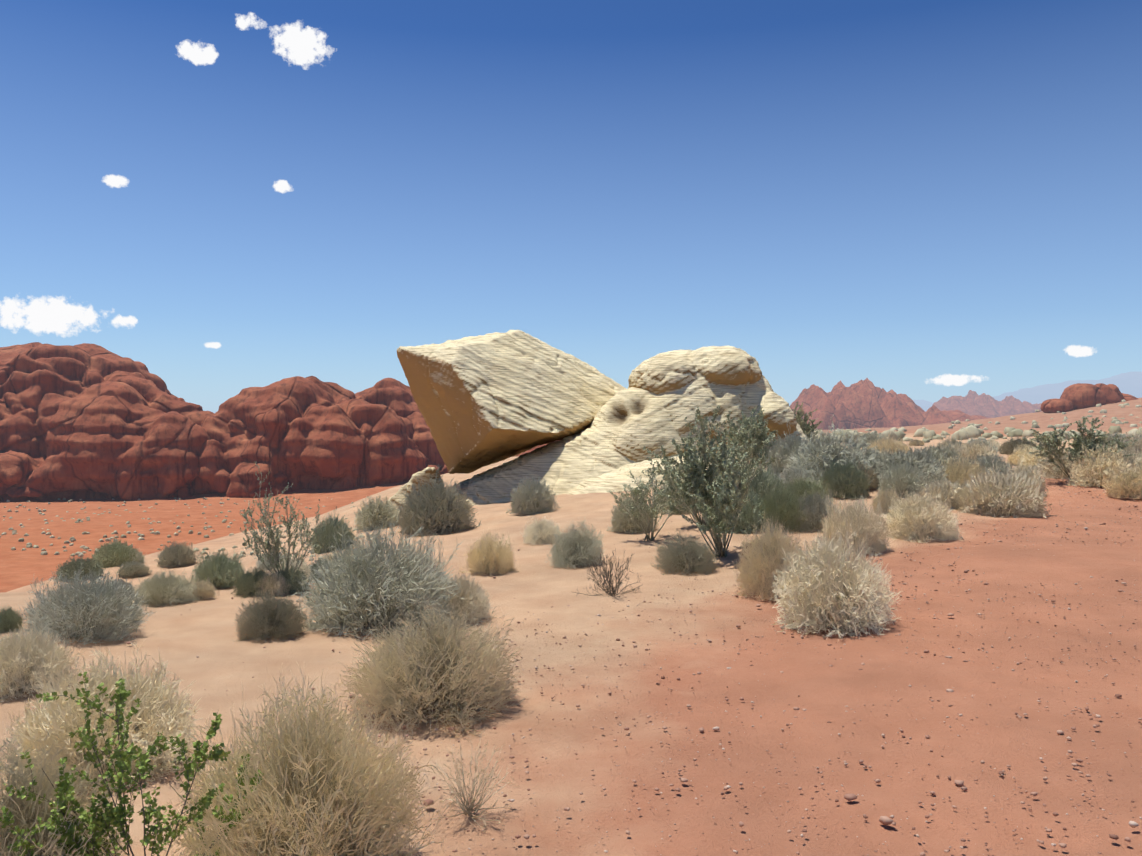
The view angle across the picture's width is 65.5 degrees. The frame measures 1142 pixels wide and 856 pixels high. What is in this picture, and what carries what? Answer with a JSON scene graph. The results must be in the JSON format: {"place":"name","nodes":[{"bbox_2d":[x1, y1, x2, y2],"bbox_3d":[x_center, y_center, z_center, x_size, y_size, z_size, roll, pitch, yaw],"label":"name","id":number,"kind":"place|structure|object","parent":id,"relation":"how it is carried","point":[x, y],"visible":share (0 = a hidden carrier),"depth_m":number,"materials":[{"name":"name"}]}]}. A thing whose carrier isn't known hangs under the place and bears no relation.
{"place":"outdoors","nodes":[
{"label":"outdoors","id":0,"kind":"place"},
{"bbox_2d":[0,398,1141,855],"bbox_3d":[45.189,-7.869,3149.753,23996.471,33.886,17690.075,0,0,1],"label":"ground","id":1,"kind":"structure","parent":0,"point":[822,684],"depth_m":5.96,"materials":[{"name":"sand"}]},
{"bbox_2d":[0,605,23,633],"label":"shrub","id":2,"kind":"object","parent":1,"relation":"on","point":[10,619],"visible":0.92,"depth_m":7.13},
{"bbox_2d":[0,622,85,701],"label":"shrub","id":3,"kind":"object","parent":1,"relation":"on","point":[23,664],"visible":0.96,"depth_m":5.63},
{"bbox_2d":[0,723,136,855],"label":"shrub","id":4,"kind":"object","parent":1,"relation":"on","point":[31,810],"visible":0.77,"depth_m":3.06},
{"bbox_2d":[52,556,105,582],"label":"shrub","id":5,"kind":"object","parent":1,"relation":"on","point":[70,568],"visible":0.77,"depth_m":19.56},
{"bbox_2d":[7,561,154,644],"bbox_3d":[-3.948,1.382,7.254,1.072,0.594,1.028,0,0,4],"label":"shrub","id":6,"kind":"object","parent":1,"relation":"on","point":[101,608],"visible":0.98,"depth_m":7.04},
{"bbox_2d":[0,637,205,798],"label":"shrub","id":7,"kind":"object","parent":1,"relation":"on","point":[153,716],"visible":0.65,"depth_m":4.30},
{"bbox_2d":[0,342,213,501],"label":"red rock","id":8,"kind":"object","parent":1,"relation":"on","point":[86,421],"visible":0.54,"depth_m":165.02,"materials":[{"name":"stone"}]},
{"bbox_2d":[90,535,143,567],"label":"shrub","id":9,"kind":"object","parent":1,"relation":"on","point":[107,555],"visible":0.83,"depth_m":21.54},
{"bbox_2d":[104,578,134,596],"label":"shrub","id":10,"kind":"object","parent":1,"relation":"on","point":[130,584],"visible":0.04,"depth_m":9.00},
{"bbox_2d":[0,672,262,855],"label":"shrub","id":11,"kind":"object","parent":1,"relation":"on","point":[115,816],"visible":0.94,"depth_m":2.98,"materials":[{"name":"green plant"}]},
{"bbox_2d":[120,548,145,563],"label":"shrub","id":12,"kind":"object","parent":1,"relation":"on","point":[137,555],"visible":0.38,"depth_m":21.84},
{"bbox_2d":[114,560,152,577],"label":"shrub","id":13,"kind":"object","parent":1,"relation":"on","point":[135,569],"visible":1,"depth_m":20.10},
{"bbox_2d":[130,569,201,608],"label":"shrub","id":14,"kind":"object","parent":1,"relation":"on","point":[165,590],"visible":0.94,"depth_m":8.60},
{"bbox_2d":[154,540,198,567],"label":"shrub","id":15,"kind":"object","parent":1,"relation":"on","point":[177,554],"visible":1,"depth_m":21.55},
{"bbox_2d":[190,577,219,600],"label":"shrub","id":16,"kind":"object","parent":1,"relation":"on","point":[205,591],"visible":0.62,"depth_m":8.93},
{"bbox_2d":[187,548,244,588],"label":"shrub","id":17,"kind":"object","parent":1,"relation":"on","point":[219,569],"visible":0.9,"depth_m":9.79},
{"bbox_2d":[231,563,275,597],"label":"shrub","id":18,"kind":"object","parent":1,"relation":"on","point":[246,582],"visible":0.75,"depth_m":9.21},
{"bbox_2d":[251,571,290,595],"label":"shrub","id":19,"kind":"object","parent":1,"relation":"on","point":[273,583],"visible":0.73,"depth_m":9.24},
{"bbox_2d":[255,553,287,571],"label":"shrub","id":20,"kind":"object","parent":1,"relation":"on","point":[261,565],"visible":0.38,"depth_m":11.50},
{"bbox_2d":[232,588,311,642],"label":"shrub","id":21,"kind":"object","parent":1,"relation":"on","point":[268,622],"visible":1,"depth_m":7.29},
{"bbox_2d":[240,461,325,576],"bbox_3d":[-3.080,1.050,9.520,0.873,1.399,0.798,0,0,-3],"label":"shrub","id":22,"kind":"object","parent":1,"relation":"on","point":[276,541],"visible":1,"depth_m":9.38,"materials":[{"name":"green plant"}]},
{"bbox_2d":[272,565,309,594],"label":"shrub","id":23,"kind":"object","parent":1,"relation":"on","point":[295,579],"visible":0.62,"depth_m":9.39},
{"bbox_2d":[268,559,314,581],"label":"shrub","id":24,"kind":"object","parent":1,"relation":"on","point":[306,568],"visible":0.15,"depth_m":10.18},
{"bbox_2d":[154,663,450,855],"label":"shrub","id":25,"kind":"object","parent":1,"relation":"on","point":[319,818],"visible":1,"depth_m":3.23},
{"bbox_2d":[190,376,428,497],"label":"red rock","id":26,"kind":"object","parent":1,"relation":"on","point":[309,432],"visible":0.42,"depth_m":168.80,"materials":[{"name":"stone"}]},
{"bbox_2d":[307,557,337,579],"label":"shrub","id":27,"kind":"object","parent":1,"relation":"on","point":[314,565],"visible":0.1,"depth_m":10.36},
{"bbox_2d":[316,548,342,561],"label":"shrub","id":28,"kind":"object","parent":1,"relation":"on","point":[330,555],"visible":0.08,"depth_m":11.22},
{"bbox_2d":[307,508,361,554],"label":"shrub","id":29,"kind":"object","parent":1,"relation":"on","point":[331,528],"visible":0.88,"depth_m":13.82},
{"bbox_2d":[354,493,399,530],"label":"shrub","id":30,"kind":"object","parent":1,"relation":"on","point":[374,512],"visible":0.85,"depth_m":17.63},
{"bbox_2d":[291,511,463,643],"bbox_3d":[-1.619,1.237,7.825,1.491,1.033,1.553,0,0,-43],"label":"shrub","id":31,"kind":"object","parent":1,"relation":"on","point":[379,582],"visible":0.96,"depth_m":7.60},
{"bbox_2d":[336,591,526,739],"bbox_3d":[-0.886,1.367,5.519,1.165,0.756,1.253,0,0,18],"label":"shrub","id":32,"kind":"object","parent":1,"relation":"on","point":[436,683],"visible":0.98,"depth_m":5.33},
{"bbox_2d":[396,465,481,536],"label":"shrub","id":33,"kind":"object","parent":1,"relation":"on","point":[441,510],"visible":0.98,"depth_m":15.06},
{"bbox_2d":[355,378,558,474],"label":"red rock","id":34,"kind":"object","parent":1,"relation":"on","point":[395,395],"visible":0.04,"depth_m":185.61,"materials":[{"name":"stone"}]},
{"bbox_2d":[427,569,495,626],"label":"shrub","id":35,"kind":"object","parent":1,"relation":"on","point":[470,601],"visible":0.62,"depth_m":8.01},
{"bbox_2d":[426,728,518,831],"bbox_3d":[-0.431,1.512,3.893,0.371,0.379,0.378,0,0,7],"label":"dry grass tuft","id":36,"kind":"object","parent":1,"relation":"on","point":[459,794],"visible":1,"depth_m":3.89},
{"bbox_2d":[459,528,517,575],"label":"grass tuft","id":37,"kind":"object","parent":1,"relation":"on","point":[488,555],"visible":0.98,"depth_m":10.53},
{"bbox_2d":[506,475,559,514],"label":"shrub","id":38,"kind":"object","parent":1,"relation":"on","point":[534,497],"visible":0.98,"depth_m":16.36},
{"bbox_2d":[519,515,563,544],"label":"shrub","id":39,"kind":"object","parent":1,"relation":"on","point":[543,534],"visible":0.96,"depth_m":12.69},
{"bbox_2d":[9,478,1141,855],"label":"pebbles","id":40,"kind":"object","parent":1,"relation":"on","point":[883,820],"visible":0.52,"depth_m":5.13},
{"bbox_2d":[546,517,608,569],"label":"shrub","id":41,"kind":"object","parent":1,"relation":"on","point":[582,550],"visible":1,"depth_m":10.74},
{"bbox_2d":[388,330,808,510],"bbox_3d":[0.572,0.529,20.970,10.858,5.958,7.177,0,0,1],"label":"pale rock","id":42,"kind":"object","parent":1,"relation":"on","point":[481,401],"visible":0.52,"depth_m":20.13,"materials":[{"name":"stone"}]},
{"bbox_2d":[571,550,641,599],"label":"shrub","id":43,"kind":"object","parent":1,"relation":"on","point":[609,582],"visible":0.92,"depth_m":9.12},
{"bbox_2d":[606,493,659,533],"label":"shrub","id":44,"kind":"object","parent":1,"relation":"on","point":[625,522],"visible":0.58,"depth_m":13.18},
{"bbox_2d":[607,445,685,540],"bbox_3d":[1.099,0.910,12.472,1.177,1.356,0.830,0,0,-24],"label":"shrub","id":45,"kind":"object","parent":1,"relation":"on","point":[636,493],"visible":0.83,"depth_m":12.40,"materials":[{"name":"green plant"}]},
{"bbox_2d":[653,481,699,514],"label":"shrub","id":46,"kind":"object","parent":1,"relation":"on","point":[672,512],"visible":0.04,"depth_m":14.64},
{"bbox_2d":[652,530,723,575],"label":"shrub","id":47,"kind":"object","parent":1,"relation":"on","point":[679,558],"visible":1,"depth_m":10.24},
{"bbox_2d":[665,451,713,525],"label":"shrub","id":48,"kind":"object","parent":1,"relation":"on","point":[695,513],"visible":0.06,"depth_m":13.25,"materials":[{"name":"green plant"}]},
{"bbox_2d":[643,405,775,557],"bbox_3d":[1.919,0.664,11.115,1.690,1.910,1.651,0,0,-34],"label":"shrub","id":49,"kind":"object","parent":1,"relation":"on","point":[721,474],"visible":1,"depth_m":11.12,"materials":[{"name":"green plant"}]},
{"bbox_2d":[715,405,777,471],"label":"shrub","id":50,"kind":"object","parent":1,"relation":"on","point":[754,434],"visible":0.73,"depth_m":18.37,"materials":[{"name":"green plant"}]},
{"bbox_2d":[724,488,775,533],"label":"shrub","id":51,"kind":"object","parent":1,"relation":"on","point":[749,515],"visible":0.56,"depth_m":12.60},
{"bbox_2d":[730,464,790,503],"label":"shrub","id":52,"kind":"object","parent":1,"relation":"on","point":[761,482],"visible":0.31,"depth_m":14.75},
{"bbox_2d":[732,512,811,600],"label":"shrub","id":53,"kind":"object","parent":1,"relation":"on","point":[764,557],"visible":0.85,"depth_m":8.88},
{"bbox_2d":[754,481,807,532],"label":"shrub","id":54,"kind":"object","parent":1,"relation":"on","point":[784,510],"visible":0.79,"depth_m":12.56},
{"bbox_2d":[757,423,810,476],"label":"shrub","id":55,"kind":"object","parent":1,"relation":"on","point":[778,453],"visible":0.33,"depth_m":17.81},
{"bbox_2d":[775,466,814,489],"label":"shrub","id":56,"kind":"object","parent":1,"relation":"on","point":[797,474],"visible":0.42,"depth_m":16.66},
{"bbox_2d":[789,402,821,441],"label":"shrub","id":57,"kind":"object","parent":1,"relation":"on","point":[805,427],"visible":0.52,"depth_m":36.62,"materials":[{"name":"green plant"}]},
{"bbox_2d":[781,475,833,506],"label":"shrub","id":58,"kind":"object","parent":1,"relation":"on","point":[811,488],"visible":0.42,"depth_m":14.69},
{"bbox_2d":[781,447,835,475],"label":"shrub","id":59,"kind":"object","parent":1,"relation":"on","point":[798,462],"visible":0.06,"depth_m":17.28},
{"bbox_2d":[791,489,838,533],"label":"shrub","id":60,"kind":"object","parent":1,"relation":"on","point":[814,510],"visible":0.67,"depth_m":12.46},
{"bbox_2d":[800,452,838,473],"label":"shrub","id":61,"kind":"object","parent":1,"relation":"on","point":[820,461],"visible":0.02,"depth_m":17.06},
{"bbox_2d":[781,416,883,486],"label":"shrub","id":62,"kind":"object","parent":1,"relation":"on","point":[830,445],"visible":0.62,"depth_m":16.91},
{"bbox_2d":[769,521,902,638],"bbox_3d":[2.281,1.266,7.709,1.129,0.890,1.481,0,0,19],"label":"shrub","id":63,"kind":"object","parent":1,"relation":"on","point":[821,595],"visible":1,"depth_m":7.49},
{"bbox_2d":[816,457,870,498],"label":"shrub","id":64,"kind":"object","parent":1,"relation":"on","point":[846,481],"visible":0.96,"depth_m":15.67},
{"bbox_2d":[814,491,890,554],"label":"shrub","id":65,"kind":"object","parent":1,"relation":"on","point":[869,528],"visible":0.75,"depth_m":10.90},
{"bbox_2d":[840,456,879,488],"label":"shrub","id":66,"kind":"object","parent":1,"relation":"on","point":[870,471],"depth_m":16.57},
{"bbox_2d":[856,429,891,445],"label":"shrub","id":67,"kind":"object","parent":1,"relation":"on","point":[869,437],"visible":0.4,"depth_m":48.23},
{"bbox_2d":[866,449,886,472],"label":"shrub","id":68,"kind":"object","parent":1,"relation":"on","point":[880,457],"depth_m":17.44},
{"bbox_2d":[872,488,901,513],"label":"shrub","id":69,"kind":"object","parent":1,"relation":"on","point":[885,501],"visible":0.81,"depth_m":14.06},
{"bbox_2d":[865,431,910,454],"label":"shrub","id":70,"kind":"object","parent":1,"relation":"on","point":[892,444],"visible":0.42,"depth_m":31.38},
{"bbox_2d":[879,430,897,439],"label":"shrub","id":71,"kind":"object","parent":1,"relation":"on","point":[888,434],"visible":0.29,"depth_m":68.13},
{"bbox_2d":[895,431,904,440],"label":"shrub","id":72,"kind":"object","parent":1,"relation":"on","point":[900,434],"visible":0.19,"depth_m":71.73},
{"bbox_2d":[876,461,931,498],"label":"shrub","id":73,"kind":"object","parent":1,"relation":"on","point":[903,478],"visible":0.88,"depth_m":15.62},
{"bbox_2d":[868,448,950,488],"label":"shrub","id":74,"kind":"object","parent":1,"relation":"on","point":[893,460],"visible":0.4,"depth_m":16.73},
{"bbox_2d":[880,447,952,474],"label":"shrub","id":75,"kind":"object","parent":1,"relation":"on","point":[922,454],"visible":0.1,"depth_m":17.11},
{"bbox_2d":[908,437,925,445],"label":"shrub","id":76,"kind":"object","parent":1,"relation":"on","point":[915,442],"visible":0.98,"depth_m":53.66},
{"bbox_2d":[913,429,926,436],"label":"shrub","id":77,"kind":"object","parent":1,"relation":"on","point":[919,433],"visible":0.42,"depth_m":90.74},
{"bbox_2d":[882,489,963,542],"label":"shrub","id":78,"kind":"object","parent":1,"relation":"on","point":[924,519],"visible":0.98,"depth_m":11.62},
{"bbox_2d":[923,430,935,438],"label":"shrub","id":79,"kind":"object","parent":1,"relation":"on","point":[929,434],"visible":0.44,"depth_m":78.81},
{"bbox_2d":[915,462,949,484],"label":"shrub","id":80,"kind":"object","parent":1,"relation":"on","point":[938,475],"visible":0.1,"depth_m":16.61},
{"bbox_2d":[913,446,954,467],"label":"shrub","id":81,"kind":"object","parent":1,"relation":"on","point":[940,455],"visible":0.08,"depth_m":17.87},
{"bbox_2d":[916,478,963,509],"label":"shrub","id":82,"kind":"object","parent":1,"relation":"on","point":[944,489],"visible":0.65,"depth_m":14.39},
{"bbox_2d":[927,443,966,461],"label":"shrub","id":83,"kind":"object","parent":1,"relation":"on","point":[947,451],"visible":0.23,"depth_m":20.81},
{"bbox_2d":[933,435,967,459],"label":"shrub","id":84,"kind":"object","parent":1,"relation":"on","point":[955,446],"visible":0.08,"depth_m":21.64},
{"bbox_2d":[937,436,963,446],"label":"shrub","id":85,"kind":"object","parent":1,"relation":"on","point":[953,441],"visible":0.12,"depth_m":42.22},
{"bbox_2d":[951,430,968,439],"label":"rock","id":86,"kind":"object","parent":1,"relation":"on","point":[959,434],"visible":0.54,"depth_m":75.00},
{"bbox_2d":[937,448,988,486],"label":"shrub","id":87,"kind":"object","parent":1,"relation":"on","point":[961,472],"visible":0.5,"depth_m":16.74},
{"bbox_2d":[964,425,980,437],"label":"shrub","id":88,"kind":"object","parent":1,"relation":"on","point":[972,431],"visible":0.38,"depth_m":86.73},
{"bbox_2d":[953,439,997,460],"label":"shrub","id":89,"kind":"object","parent":1,"relation":"on","point":[973,450],"visible":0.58,"depth_m":29.50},
{"bbox_2d":[969,437,998,457],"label":"shrub","id":90,"kind":"object","parent":1,"relation":"on","point":[986,442],"visible":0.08,"depth_m":31.09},
{"bbox_2d":[982,432,992,437],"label":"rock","id":91,"kind":"object","parent":1,"relation":"on","point":[986,435],"visible":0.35,"depth_m":86.33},
{"bbox_2d":[969,453,1015,479],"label":"shrub","id":92,"kind":"object","parent":1,"relation":"on","point":[987,463],"visible":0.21,"depth_m":18.05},
{"bbox_2d":[984,438,1002,450],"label":"shrub","id":93,"kind":"object","parent":1,"relation":"on","point":[995,444],"visible":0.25,"depth_m":42.18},
{"bbox_2d":[993,432,1002,437],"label":"shrub","id":94,"kind":"object","parent":1,"relation":"on","point":[998,435],"visible":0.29,"depth_m":83.41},
{"bbox_2d":[949,458,1057,517],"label":"shrub","id":95,"kind":"object","parent":1,"relation":"on","point":[993,494],"visible":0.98,"depth_m":13.74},
{"bbox_2d":[1004,427,1014,433],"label":"shrub","id":96,"kind":"object","parent":1,"relation":"on","point":[1006,430],"visible":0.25,"depth_m":104.14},
{"bbox_2d":[1007,429,1022,436],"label":"shrub","id":97,"kind":"object","parent":1,"relation":"on","point":[1016,433],"visible":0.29,"depth_m":92.13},
{"bbox_2d":[997,436,1037,454],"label":"shrub","id":98,"kind":"object","parent":1,"relation":"on","point":[1007,448],"visible":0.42,"depth_m":38.53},
{"bbox_2d":[1007,448,1036,465],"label":"shrub","id":99,"kind":"object","parent":1,"relation":"on","point":[1012,459],"visible":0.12,"depth_m":27.47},
{"bbox_2d":[1012,444,1033,453],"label":"shrub","id":100,"kind":"object","parent":1,"relation":"on","point":[1023,447],"visible":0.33,"depth_m":38.01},
{"bbox_2d":[999,456,1049,496],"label":"shrub","id":101,"kind":"object","parent":1,"relation":"on","point":[1030,472],"visible":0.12,"depth_m":16.12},
{"bbox_2d":[1022,430,1034,436],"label":"shrub","id":102,"kind":"object","parent":1,"relation":"on","point":[1027,433],"visible":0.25,"depth_m":90.57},
{"bbox_2d":[1016,445,1053,470],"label":"shrub","id":103,"kind":"object","parent":1,"relation":"on","point":[1030,460],"visible":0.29,"depth_m":21.23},
{"bbox_2d":[1033,451,1073,478],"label":"shrub","id":104,"kind":"object","parent":1,"relation":"on","point":[1050,470],"visible":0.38,"depth_m":18.79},
{"bbox_2d":[1058,431,1070,439],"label":"shrub","id":105,"kind":"object","parent":1,"relation":"on","point":[1067,436],"visible":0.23,"depth_m":77.10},
{"bbox_2d":[1022,416,1137,479],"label":"shrub","id":106,"kind":"object","parent":1,"relation":"on","point":[1091,439],"visible":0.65,"depth_m":17.73,"materials":[{"name":"green plant"}]},
{"bbox_2d":[1040,383,1138,412],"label":"red rock","id":107,"kind":"object","parent":1,"relation":"on","point":[1078,396],"visible":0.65,"depth_m":210.77,"materials":[{"name":"stone"}]},
{"bbox_2d":[1065,443,1139,486],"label":"shrub","id":108,"kind":"object","parent":1,"relation":"on","point":[1096,470],"visible":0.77,"depth_m":17.22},
{"bbox_2d":[1108,426,1121,432],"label":"shrub","id":109,"kind":"object","parent":1,"relation":"on","point":[1114,429],"visible":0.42,"depth_m":103.13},
{"bbox_2d":[1100,466,1141,498],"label":"shrub","id":110,"kind":"object","parent":1,"relation":"on","point":[1126,486],"visible":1,"depth_m":15.74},
{"bbox_2d":[1103,431,1138,445],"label":"shrub","id":111,"kind":"object","parent":1,"relation":"on","point":[1111,436],"visible":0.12,"depth_m":46.58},
{"bbox_2d":[1111,446,1141,473],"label":"shrub","id":112,"kind":"object","parent":1,"relation":"on","point":[1135,457],"visible":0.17,"depth_m":17.59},
{"bbox_2d":[1112,428,1141,454],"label":"shrub","id":113,"kind":"object","parent":1,"relation":"on","point":[1138,445],"visible":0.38,"depth_m":25.00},
{"bbox_2d":[0,0,1141,412],"label":"sky","id":114,"kind":"structure","parent":0,"point":[928,200],"materials":[{"name":"blue"}]},
{"bbox_2d":[790,378,987,429],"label":"red ridge","id":115,"kind":"structure","parent":0,"point":[866,403],"depth_m":432.69,"materials":[{"name":"stone"}]},
{"bbox_2d":[913,400,932,406],"bbox_3d":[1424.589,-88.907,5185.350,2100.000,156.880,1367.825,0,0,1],"label":"blue mountains","id":116,"kind":"structure","parent":0,"point":[921,403],"depth_m":4870.95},
{"bbox_2d":[930,390,1041,417],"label":"red ridge","id":117,"kind":"structure","parent":0,"point":[971,403],"depth_m":791.64,"materials":[{"name":"stone"}]},
{"bbox_2d":[921,371,1141,411],"bbox_3d":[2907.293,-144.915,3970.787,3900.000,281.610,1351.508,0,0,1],"label":"blue mountains","id":118,"kind":"structure","parent":0,"point":[1129,383],"depth_m":3790.39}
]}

